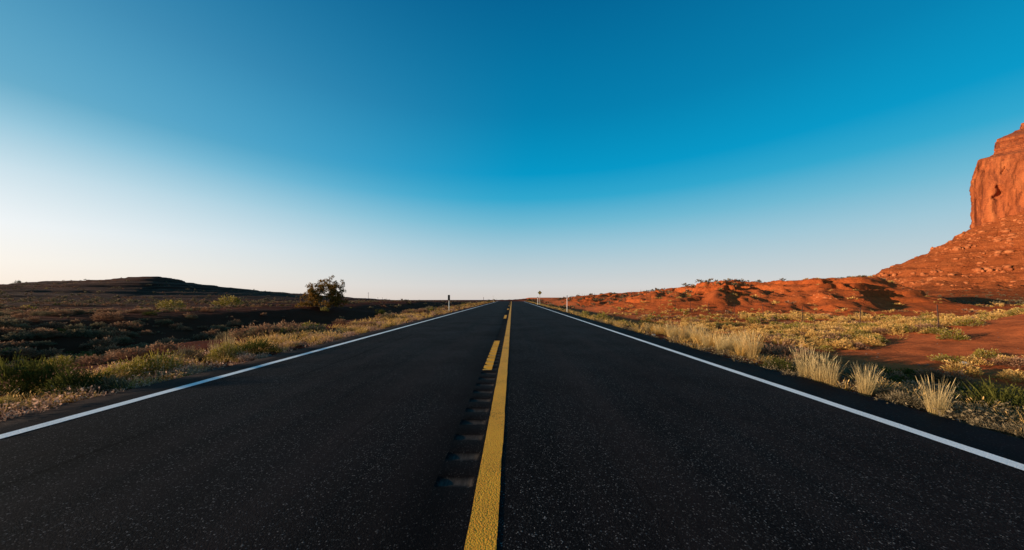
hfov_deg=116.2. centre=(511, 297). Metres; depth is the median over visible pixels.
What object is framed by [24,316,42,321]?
sagebrush
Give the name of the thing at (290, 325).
sagebrush
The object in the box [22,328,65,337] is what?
sagebrush
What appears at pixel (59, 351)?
sagebrush
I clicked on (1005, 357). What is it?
desert shrub
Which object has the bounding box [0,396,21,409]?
desert shrub
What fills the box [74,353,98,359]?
sagebrush
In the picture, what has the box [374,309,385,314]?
desert shrub
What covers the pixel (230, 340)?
grass tuft
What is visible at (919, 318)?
desert bush
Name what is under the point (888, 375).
desert bush
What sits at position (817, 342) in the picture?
desert bush
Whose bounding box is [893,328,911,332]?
desert bush
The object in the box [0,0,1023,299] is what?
sky
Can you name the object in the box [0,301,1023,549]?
road
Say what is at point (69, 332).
desert shrub
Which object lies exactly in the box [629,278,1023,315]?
mound stones
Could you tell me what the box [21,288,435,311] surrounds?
distant brush
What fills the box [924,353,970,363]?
desert bush
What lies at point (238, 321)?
sagebrush
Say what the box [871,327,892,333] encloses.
desert bush
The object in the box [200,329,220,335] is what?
sagebrush
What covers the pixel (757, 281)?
crest brush
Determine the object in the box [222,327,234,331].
sagebrush
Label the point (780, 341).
desert bush
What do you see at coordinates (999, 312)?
desert bush
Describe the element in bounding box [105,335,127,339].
sagebrush
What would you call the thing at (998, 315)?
desert bush
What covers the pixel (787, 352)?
desert bush
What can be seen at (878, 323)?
desert bush
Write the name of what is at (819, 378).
grass tuft
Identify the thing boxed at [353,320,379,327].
desert shrub
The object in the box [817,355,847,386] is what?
grass tuft
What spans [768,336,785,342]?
desert bush
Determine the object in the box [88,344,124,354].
sagebrush
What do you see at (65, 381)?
desert shrub
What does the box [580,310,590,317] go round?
desert shrub
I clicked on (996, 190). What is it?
sandstone butte
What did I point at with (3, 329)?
sagebrush
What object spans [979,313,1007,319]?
desert bush
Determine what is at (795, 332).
desert bush
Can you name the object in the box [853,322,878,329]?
desert bush
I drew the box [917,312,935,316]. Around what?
desert bush
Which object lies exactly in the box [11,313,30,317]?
sagebrush
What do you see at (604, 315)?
desert shrub
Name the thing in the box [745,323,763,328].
desert bush
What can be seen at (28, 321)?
sagebrush
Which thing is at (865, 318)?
desert bush
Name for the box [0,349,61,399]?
desert shrub
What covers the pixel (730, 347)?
grass tuft
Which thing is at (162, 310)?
distant brush
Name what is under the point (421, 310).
distant brush
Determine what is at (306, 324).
sagebrush
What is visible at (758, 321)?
desert bush
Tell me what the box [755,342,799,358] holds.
desert bush
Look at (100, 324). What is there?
sagebrush
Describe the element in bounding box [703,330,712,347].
grass tuft
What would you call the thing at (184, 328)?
sagebrush
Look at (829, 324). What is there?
desert bush
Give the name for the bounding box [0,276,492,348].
distant brush
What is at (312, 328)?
sagebrush
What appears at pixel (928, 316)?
desert bush
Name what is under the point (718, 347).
grass tuft
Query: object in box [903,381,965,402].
desert bush
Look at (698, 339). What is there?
grass tuft
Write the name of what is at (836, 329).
desert bush
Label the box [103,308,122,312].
sagebrush
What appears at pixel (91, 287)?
dark mesa
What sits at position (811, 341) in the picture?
desert bush
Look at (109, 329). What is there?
sagebrush
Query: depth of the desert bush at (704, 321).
25.87 m
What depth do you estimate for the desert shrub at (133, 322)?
21.06 m
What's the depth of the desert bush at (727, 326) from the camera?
23.16 m
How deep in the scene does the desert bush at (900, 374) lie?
8.43 m
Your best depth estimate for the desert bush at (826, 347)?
14.08 m
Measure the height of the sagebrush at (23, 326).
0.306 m
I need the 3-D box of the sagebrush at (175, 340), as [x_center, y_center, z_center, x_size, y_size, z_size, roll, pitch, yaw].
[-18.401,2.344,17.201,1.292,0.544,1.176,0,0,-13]
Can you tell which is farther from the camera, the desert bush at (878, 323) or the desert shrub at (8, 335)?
the desert bush at (878, 323)
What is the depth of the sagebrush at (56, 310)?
22.30 m
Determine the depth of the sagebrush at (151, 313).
24.17 m
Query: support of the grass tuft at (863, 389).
on the ground at (1004, 336)
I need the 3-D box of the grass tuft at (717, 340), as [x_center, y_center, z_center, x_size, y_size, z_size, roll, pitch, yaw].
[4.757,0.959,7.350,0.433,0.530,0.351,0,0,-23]
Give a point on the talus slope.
(982, 282)
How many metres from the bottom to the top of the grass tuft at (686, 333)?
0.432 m
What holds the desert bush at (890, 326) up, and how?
on the ground at (1004, 336)
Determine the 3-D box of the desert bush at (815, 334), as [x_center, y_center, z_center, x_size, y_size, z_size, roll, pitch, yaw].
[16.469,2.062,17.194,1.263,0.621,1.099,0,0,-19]
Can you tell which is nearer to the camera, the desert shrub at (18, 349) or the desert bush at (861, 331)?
the desert shrub at (18, 349)
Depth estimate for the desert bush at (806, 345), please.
14.76 m
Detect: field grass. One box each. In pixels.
[581,278,1023,346]
[770,341,1023,387]
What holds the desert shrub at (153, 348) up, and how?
on the ground at (1004, 336)
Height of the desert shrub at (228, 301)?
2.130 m
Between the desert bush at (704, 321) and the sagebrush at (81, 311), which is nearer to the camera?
the sagebrush at (81, 311)
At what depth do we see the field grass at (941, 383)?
10.43 m
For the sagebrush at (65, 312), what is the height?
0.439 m
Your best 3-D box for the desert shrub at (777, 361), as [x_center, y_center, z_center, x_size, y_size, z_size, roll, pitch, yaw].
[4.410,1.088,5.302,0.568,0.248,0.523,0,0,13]
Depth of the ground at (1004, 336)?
15.56 m
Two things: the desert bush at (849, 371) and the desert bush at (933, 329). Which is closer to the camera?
the desert bush at (849, 371)
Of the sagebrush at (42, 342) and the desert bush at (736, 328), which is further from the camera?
the desert bush at (736, 328)
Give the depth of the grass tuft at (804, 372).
4.62 m
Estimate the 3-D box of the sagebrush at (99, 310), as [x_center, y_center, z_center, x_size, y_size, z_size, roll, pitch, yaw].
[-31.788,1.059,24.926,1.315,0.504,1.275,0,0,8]
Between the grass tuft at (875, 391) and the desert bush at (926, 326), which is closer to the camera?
the grass tuft at (875, 391)
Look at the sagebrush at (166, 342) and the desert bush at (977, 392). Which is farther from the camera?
the sagebrush at (166, 342)
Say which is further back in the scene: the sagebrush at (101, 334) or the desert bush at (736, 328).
the desert bush at (736, 328)
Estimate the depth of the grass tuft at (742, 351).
6.29 m
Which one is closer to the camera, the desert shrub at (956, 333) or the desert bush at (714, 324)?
the desert shrub at (956, 333)
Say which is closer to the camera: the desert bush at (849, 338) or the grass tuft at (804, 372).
the grass tuft at (804, 372)
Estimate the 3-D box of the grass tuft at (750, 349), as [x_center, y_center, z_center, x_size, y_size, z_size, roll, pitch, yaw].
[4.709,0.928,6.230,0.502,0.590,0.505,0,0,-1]
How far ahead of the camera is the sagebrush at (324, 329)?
11.14 m
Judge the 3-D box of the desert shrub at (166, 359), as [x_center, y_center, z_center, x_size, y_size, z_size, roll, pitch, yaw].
[-5.617,1.011,5.051,0.760,0.436,0.825,0,0,-15]
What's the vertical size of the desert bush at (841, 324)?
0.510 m
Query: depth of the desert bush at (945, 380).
8.92 m
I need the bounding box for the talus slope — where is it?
[875,211,1023,302]
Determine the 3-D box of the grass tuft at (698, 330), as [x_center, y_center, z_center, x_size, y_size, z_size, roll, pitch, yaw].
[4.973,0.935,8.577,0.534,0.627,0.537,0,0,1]
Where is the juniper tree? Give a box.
[295,275,348,308]
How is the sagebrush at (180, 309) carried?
on the ground at (1004, 336)
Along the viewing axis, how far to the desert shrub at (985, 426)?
2.83 m
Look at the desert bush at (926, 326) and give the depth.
16.86 m
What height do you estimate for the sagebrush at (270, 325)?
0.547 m
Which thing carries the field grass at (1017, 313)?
on the ground at (1004, 336)
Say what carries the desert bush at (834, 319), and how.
on the ground at (1004, 336)
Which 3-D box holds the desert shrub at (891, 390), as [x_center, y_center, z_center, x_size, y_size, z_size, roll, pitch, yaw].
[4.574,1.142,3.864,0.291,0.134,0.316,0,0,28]
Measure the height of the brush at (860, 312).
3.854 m
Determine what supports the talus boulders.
on the talus slope
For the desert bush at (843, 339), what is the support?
on the ground at (1004, 336)
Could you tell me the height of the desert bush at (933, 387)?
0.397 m
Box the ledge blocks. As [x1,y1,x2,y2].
[872,244,1023,276]
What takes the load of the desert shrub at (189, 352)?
on the ground at (1004, 336)
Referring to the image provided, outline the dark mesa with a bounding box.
[0,276,454,307]
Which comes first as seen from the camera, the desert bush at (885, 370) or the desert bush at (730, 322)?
the desert bush at (885, 370)
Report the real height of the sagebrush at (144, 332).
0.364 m
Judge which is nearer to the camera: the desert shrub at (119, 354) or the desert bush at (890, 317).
the desert shrub at (119, 354)
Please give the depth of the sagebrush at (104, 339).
15.00 m
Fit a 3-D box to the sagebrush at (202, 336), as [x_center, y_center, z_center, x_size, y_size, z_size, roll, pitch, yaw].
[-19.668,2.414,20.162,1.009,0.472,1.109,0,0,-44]
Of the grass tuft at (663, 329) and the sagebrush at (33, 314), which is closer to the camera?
the grass tuft at (663, 329)
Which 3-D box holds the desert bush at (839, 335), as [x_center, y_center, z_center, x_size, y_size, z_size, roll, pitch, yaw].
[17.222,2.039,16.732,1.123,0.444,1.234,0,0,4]
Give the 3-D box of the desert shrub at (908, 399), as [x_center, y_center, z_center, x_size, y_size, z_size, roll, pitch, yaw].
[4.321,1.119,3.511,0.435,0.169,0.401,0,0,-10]
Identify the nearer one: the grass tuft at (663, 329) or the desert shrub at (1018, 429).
the desert shrub at (1018, 429)
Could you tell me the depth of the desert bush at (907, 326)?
17.40 m
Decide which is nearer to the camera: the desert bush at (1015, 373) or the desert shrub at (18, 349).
the desert bush at (1015, 373)
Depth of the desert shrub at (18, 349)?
12.56 m
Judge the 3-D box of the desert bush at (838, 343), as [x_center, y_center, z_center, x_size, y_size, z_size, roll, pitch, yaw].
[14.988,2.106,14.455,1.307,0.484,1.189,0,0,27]
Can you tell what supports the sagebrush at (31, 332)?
on the ground at (1004, 336)
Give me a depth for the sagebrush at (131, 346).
15.18 m
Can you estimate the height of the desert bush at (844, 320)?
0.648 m
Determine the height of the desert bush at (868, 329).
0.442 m
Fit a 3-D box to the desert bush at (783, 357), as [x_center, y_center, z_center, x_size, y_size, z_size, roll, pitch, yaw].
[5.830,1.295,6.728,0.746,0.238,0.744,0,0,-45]
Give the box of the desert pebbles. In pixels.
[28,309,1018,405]
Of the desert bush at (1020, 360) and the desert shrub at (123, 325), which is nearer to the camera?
the desert bush at (1020, 360)
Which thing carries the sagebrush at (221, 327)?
on the ground at (1004, 336)
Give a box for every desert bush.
[697,319,711,323]
[705,322,718,327]
[712,320,727,326]
[721,324,736,328]
[724,321,735,325]
[726,326,743,331]
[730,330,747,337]
[743,334,763,340]
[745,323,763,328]
[746,317,760,323]
[748,330,769,339]
[753,332,770,340]
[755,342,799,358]
[759,340,826,368]
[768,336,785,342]
[772,337,790,343]
[772,354,811,363]
[779,323,798,329]
[783,330,800,334]
[784,338,806,346]
[791,327,813,333]
[795,341,817,349]
[798,322,817,328]
[800,338,815,343]
[804,330,828,338]
[810,336,834,342]
[814,340,827,345]
[815,314,830,319]
[816,335,840,342]
[816,345,838,350]
[822,321,842,326]
[822,340,857,350]
[823,327,844,331]
[826,330,844,335]
[827,332,850,338]
[828,317,842,322]
[828,333,852,339]
[834,366,881,380]
[836,318,857,323]
[836,364,891,382]
[838,322,857,326]
[838,338,863,343]
[838,362,888,379]
[840,340,871,349]
[843,329,868,334]
[843,332,864,340]
[850,368,910,383]
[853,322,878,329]
[854,336,885,345]
[859,316,874,320]
[859,334,889,342]
[861,363,908,376]
[866,326,889,332]
[867,321,892,326]
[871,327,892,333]
[874,323,904,332]
[881,370,920,383]
[883,315,900,319]
[891,323,921,331]
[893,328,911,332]
[893,367,929,378]
[894,318,916,324]
[894,374,933,386]
[900,379,973,403]
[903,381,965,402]
[908,316,928,321]
[909,322,938,331]
[910,367,975,386]
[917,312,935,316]
[917,327,947,333]
[917,380,957,391]
[924,314,936,318]
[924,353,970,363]
[929,375,958,384]
[930,320,950,326]
[940,316,963,323]
[940,359,984,377]
[950,316,989,326]
[956,355,994,365]
[956,385,1017,407]
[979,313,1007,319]
[982,354,1023,369]
[986,313,1006,318]
[988,309,1009,316]
[988,369,1023,384]
[1005,308,1023,314]
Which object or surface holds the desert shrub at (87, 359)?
on the ground at (1004, 336)
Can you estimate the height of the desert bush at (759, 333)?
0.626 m
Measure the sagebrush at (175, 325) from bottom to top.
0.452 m
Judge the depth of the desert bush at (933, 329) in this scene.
16.12 m
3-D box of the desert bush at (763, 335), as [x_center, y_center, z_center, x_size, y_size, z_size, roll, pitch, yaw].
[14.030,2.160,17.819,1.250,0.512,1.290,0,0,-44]
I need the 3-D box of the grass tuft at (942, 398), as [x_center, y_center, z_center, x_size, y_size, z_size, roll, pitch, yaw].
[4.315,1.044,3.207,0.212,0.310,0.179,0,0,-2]
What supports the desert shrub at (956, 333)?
on the ground at (1004, 336)
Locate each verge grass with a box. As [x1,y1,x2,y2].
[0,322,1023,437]
[328,300,643,327]
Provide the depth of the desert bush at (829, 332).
17.34 m
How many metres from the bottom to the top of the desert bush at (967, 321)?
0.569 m
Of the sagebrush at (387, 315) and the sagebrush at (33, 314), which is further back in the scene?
the sagebrush at (33, 314)
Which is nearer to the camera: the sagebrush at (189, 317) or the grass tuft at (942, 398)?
the grass tuft at (942, 398)
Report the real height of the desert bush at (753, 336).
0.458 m
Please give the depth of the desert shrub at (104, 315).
21.18 m
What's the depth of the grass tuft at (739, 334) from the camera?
18.89 m
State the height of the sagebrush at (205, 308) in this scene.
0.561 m
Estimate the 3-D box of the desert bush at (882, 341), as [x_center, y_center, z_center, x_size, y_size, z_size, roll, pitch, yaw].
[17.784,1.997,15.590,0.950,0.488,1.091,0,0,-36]
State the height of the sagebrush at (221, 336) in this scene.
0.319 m
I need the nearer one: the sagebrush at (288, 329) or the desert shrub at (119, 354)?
the desert shrub at (119, 354)
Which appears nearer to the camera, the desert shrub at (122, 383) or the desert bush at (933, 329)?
the desert shrub at (122, 383)
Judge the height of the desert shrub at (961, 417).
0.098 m
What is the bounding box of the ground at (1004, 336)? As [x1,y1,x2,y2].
[0,298,1023,439]
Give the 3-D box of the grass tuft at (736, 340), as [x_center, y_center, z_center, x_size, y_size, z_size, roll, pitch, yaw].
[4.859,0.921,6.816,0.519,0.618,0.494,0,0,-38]
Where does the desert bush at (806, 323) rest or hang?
on the ground at (1004, 336)
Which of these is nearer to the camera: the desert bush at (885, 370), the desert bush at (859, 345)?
the desert bush at (885, 370)
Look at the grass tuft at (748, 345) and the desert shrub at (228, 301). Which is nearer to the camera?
the grass tuft at (748, 345)
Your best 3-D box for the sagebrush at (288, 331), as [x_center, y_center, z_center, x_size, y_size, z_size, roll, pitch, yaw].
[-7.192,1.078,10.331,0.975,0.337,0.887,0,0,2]
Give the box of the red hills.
[554,276,1023,322]
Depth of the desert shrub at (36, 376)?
4.05 m
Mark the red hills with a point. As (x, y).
(875, 294)
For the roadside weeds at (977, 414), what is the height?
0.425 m
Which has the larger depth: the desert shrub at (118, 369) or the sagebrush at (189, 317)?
the sagebrush at (189, 317)
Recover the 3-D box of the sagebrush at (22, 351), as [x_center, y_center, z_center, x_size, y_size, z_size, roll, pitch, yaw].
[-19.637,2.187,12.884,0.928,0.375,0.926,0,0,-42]
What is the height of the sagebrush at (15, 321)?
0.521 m
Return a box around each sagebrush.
[0,315,23,322]
[0,319,30,327]
[0,327,21,333]
[0,340,36,347]
[1,317,31,323]
[6,347,37,356]
[8,323,30,328]
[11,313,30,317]
[14,327,49,335]
[20,310,42,315]
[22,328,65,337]
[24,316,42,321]
[29,310,49,315]
[30,340,56,345]
[30,348,67,357]
[36,321,66,327]
[37,311,57,315]
[41,353,78,364]
[47,308,64,314]
[50,310,76,315]
[63,322,94,330]
[67,309,87,314]
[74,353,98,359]
[83,328,114,337]
[86,335,121,347]
[88,322,109,327]
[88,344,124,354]
[95,308,115,313]
[99,326,117,331]
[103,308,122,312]
[105,329,135,337]
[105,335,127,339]
[108,337,133,343]
[123,343,148,351]
[131,309,147,312]
[136,330,153,334]
[142,311,157,315]
[149,339,179,345]
[154,319,174,323]
[161,336,189,345]
[169,323,183,327]
[173,307,186,311]
[173,326,192,330]
[183,315,197,318]
[192,332,210,339]
[200,306,214,310]
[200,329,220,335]
[210,324,226,329]
[214,331,242,339]
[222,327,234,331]
[224,325,255,338]
[227,319,243,323]
[227,322,240,325]
[236,322,275,338]
[237,324,281,338]
[242,324,284,337]
[271,320,300,328]
[275,326,307,335]
[277,326,307,335]
[296,325,322,333]
[298,321,325,331]
[303,324,327,333]
[331,319,347,323]
[380,312,398,318]
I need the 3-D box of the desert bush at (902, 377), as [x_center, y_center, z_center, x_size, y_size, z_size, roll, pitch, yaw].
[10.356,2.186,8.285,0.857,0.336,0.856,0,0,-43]
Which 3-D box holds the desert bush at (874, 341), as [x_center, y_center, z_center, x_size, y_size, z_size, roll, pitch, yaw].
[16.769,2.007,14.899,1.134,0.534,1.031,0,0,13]
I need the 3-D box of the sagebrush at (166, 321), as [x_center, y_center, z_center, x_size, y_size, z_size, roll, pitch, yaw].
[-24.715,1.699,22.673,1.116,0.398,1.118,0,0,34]
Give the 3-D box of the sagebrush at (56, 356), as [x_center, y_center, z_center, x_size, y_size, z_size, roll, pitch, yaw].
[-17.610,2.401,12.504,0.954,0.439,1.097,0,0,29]
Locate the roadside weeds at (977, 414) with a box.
[548,307,1023,437]
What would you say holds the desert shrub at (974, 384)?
on the ground at (1004, 336)
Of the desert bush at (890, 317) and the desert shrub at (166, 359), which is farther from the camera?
the desert bush at (890, 317)
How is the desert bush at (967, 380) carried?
on the ground at (1004, 336)
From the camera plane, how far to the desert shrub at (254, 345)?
6.79 m
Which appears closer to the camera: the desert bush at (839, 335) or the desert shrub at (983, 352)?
the desert shrub at (983, 352)
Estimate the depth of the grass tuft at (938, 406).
3.13 m
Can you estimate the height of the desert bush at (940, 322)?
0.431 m
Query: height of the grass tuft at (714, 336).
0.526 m
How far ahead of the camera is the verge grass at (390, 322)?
18.31 m
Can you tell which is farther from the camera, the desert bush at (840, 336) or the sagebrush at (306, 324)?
the desert bush at (840, 336)
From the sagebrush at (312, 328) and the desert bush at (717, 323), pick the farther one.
the desert bush at (717, 323)
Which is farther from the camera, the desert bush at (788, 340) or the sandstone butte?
the sandstone butte
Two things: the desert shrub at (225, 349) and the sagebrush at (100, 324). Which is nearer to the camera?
the desert shrub at (225, 349)
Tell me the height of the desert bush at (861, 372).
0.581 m
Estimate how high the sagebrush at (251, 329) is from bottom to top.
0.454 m
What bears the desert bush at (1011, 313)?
on the ground at (1004, 336)
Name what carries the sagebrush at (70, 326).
on the ground at (1004, 336)
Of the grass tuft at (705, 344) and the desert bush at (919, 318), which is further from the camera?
the desert bush at (919, 318)
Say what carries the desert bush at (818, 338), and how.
on the ground at (1004, 336)
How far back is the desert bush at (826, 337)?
16.22 m
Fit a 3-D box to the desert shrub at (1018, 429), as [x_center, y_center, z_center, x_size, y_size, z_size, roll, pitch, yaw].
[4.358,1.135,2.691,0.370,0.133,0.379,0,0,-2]
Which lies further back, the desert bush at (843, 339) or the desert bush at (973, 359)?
the desert bush at (843, 339)
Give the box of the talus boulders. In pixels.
[873,212,1023,290]
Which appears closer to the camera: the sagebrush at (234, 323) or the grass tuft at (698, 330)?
the grass tuft at (698, 330)
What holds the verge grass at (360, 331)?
on the ground at (1004, 336)
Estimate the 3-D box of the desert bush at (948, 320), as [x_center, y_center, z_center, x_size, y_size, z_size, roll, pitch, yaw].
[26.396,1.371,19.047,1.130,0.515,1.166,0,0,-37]
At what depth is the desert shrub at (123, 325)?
19.53 m
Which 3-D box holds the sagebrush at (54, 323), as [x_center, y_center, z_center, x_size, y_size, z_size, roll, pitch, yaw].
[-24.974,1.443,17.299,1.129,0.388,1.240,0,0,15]
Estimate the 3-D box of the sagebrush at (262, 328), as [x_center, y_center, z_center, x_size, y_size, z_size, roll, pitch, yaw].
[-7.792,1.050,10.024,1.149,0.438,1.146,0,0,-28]
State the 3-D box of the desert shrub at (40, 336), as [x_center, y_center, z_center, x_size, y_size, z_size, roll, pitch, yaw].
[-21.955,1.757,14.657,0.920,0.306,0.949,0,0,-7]
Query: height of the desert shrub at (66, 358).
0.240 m
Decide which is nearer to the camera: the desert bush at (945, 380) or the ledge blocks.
the desert bush at (945, 380)
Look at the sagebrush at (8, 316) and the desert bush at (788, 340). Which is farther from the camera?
the sagebrush at (8, 316)
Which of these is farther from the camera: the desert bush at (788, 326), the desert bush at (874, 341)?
the desert bush at (788, 326)
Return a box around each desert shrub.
[0,332,36,339]
[0,346,49,358]
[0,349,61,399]
[0,354,83,396]
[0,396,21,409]
[19,332,53,339]
[33,365,120,399]
[39,355,83,367]
[59,327,93,336]
[68,353,116,366]
[88,374,127,392]
[89,311,124,320]
[94,355,169,380]
[105,321,140,329]
[105,346,148,360]
[120,348,187,375]
[131,321,145,324]
[136,340,184,355]
[155,299,185,308]
[169,345,205,360]
[203,339,246,362]
[209,294,243,305]
[233,338,285,356]
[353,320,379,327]
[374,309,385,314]
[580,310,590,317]
[594,312,609,320]
[639,319,654,326]
[759,356,797,371]
[873,386,905,398]
[880,391,931,409]
[936,328,970,339]
[941,379,1021,408]
[942,411,977,422]
[947,376,1023,418]
[959,417,1018,436]
[970,348,1001,358]
[982,422,1023,438]
[996,355,1017,361]
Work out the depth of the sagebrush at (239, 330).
10.00 m
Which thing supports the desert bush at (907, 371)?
on the ground at (1004, 336)
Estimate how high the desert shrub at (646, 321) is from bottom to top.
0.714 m
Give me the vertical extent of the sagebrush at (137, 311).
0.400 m
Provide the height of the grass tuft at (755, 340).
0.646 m
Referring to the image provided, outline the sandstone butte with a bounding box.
[969,123,1023,228]
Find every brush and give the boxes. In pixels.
[0,275,1023,308]
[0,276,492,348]
[0,307,416,348]
[2,306,427,343]
[13,284,422,311]
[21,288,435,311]
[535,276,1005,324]
[560,275,863,297]
[587,292,1023,327]
[599,276,1023,345]
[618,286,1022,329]
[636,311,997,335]
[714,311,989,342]
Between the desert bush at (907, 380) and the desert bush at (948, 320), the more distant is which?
the desert bush at (948, 320)
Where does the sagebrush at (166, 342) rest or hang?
on the ground at (1004, 336)
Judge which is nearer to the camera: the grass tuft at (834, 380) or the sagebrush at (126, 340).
the grass tuft at (834, 380)
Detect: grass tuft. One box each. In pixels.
[222,334,235,355]
[657,321,669,333]
[664,321,678,338]
[680,328,691,338]
[686,324,707,339]
[688,325,705,344]
[700,333,712,347]
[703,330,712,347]
[706,329,722,345]
[711,332,726,346]
[713,334,729,352]
[722,332,738,353]
[727,328,752,353]
[730,337,747,355]
[737,331,759,358]
[738,331,762,359]
[741,329,768,358]
[787,343,819,378]
[805,351,836,382]
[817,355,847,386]
[850,363,880,396]
[856,365,885,394]
[908,375,959,416]
[927,389,955,412]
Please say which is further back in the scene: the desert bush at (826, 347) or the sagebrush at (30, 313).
the sagebrush at (30, 313)
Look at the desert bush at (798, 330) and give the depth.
18.73 m
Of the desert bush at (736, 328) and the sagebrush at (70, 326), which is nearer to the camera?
the sagebrush at (70, 326)
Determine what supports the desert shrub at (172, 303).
on the ground at (1004, 336)
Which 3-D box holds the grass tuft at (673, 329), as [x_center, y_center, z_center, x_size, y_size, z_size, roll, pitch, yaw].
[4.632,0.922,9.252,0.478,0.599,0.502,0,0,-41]
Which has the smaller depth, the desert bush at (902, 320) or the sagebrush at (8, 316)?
the sagebrush at (8, 316)
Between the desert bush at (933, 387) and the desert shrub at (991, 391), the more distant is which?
the desert bush at (933, 387)
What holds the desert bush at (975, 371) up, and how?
on the ground at (1004, 336)
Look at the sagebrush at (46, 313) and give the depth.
21.28 m
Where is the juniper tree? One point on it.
(333, 294)
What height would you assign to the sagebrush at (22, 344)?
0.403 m
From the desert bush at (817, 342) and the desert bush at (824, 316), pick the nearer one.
the desert bush at (817, 342)
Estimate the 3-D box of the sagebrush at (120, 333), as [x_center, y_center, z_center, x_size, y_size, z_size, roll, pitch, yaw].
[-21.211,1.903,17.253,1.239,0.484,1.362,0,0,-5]
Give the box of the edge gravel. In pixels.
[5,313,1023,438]

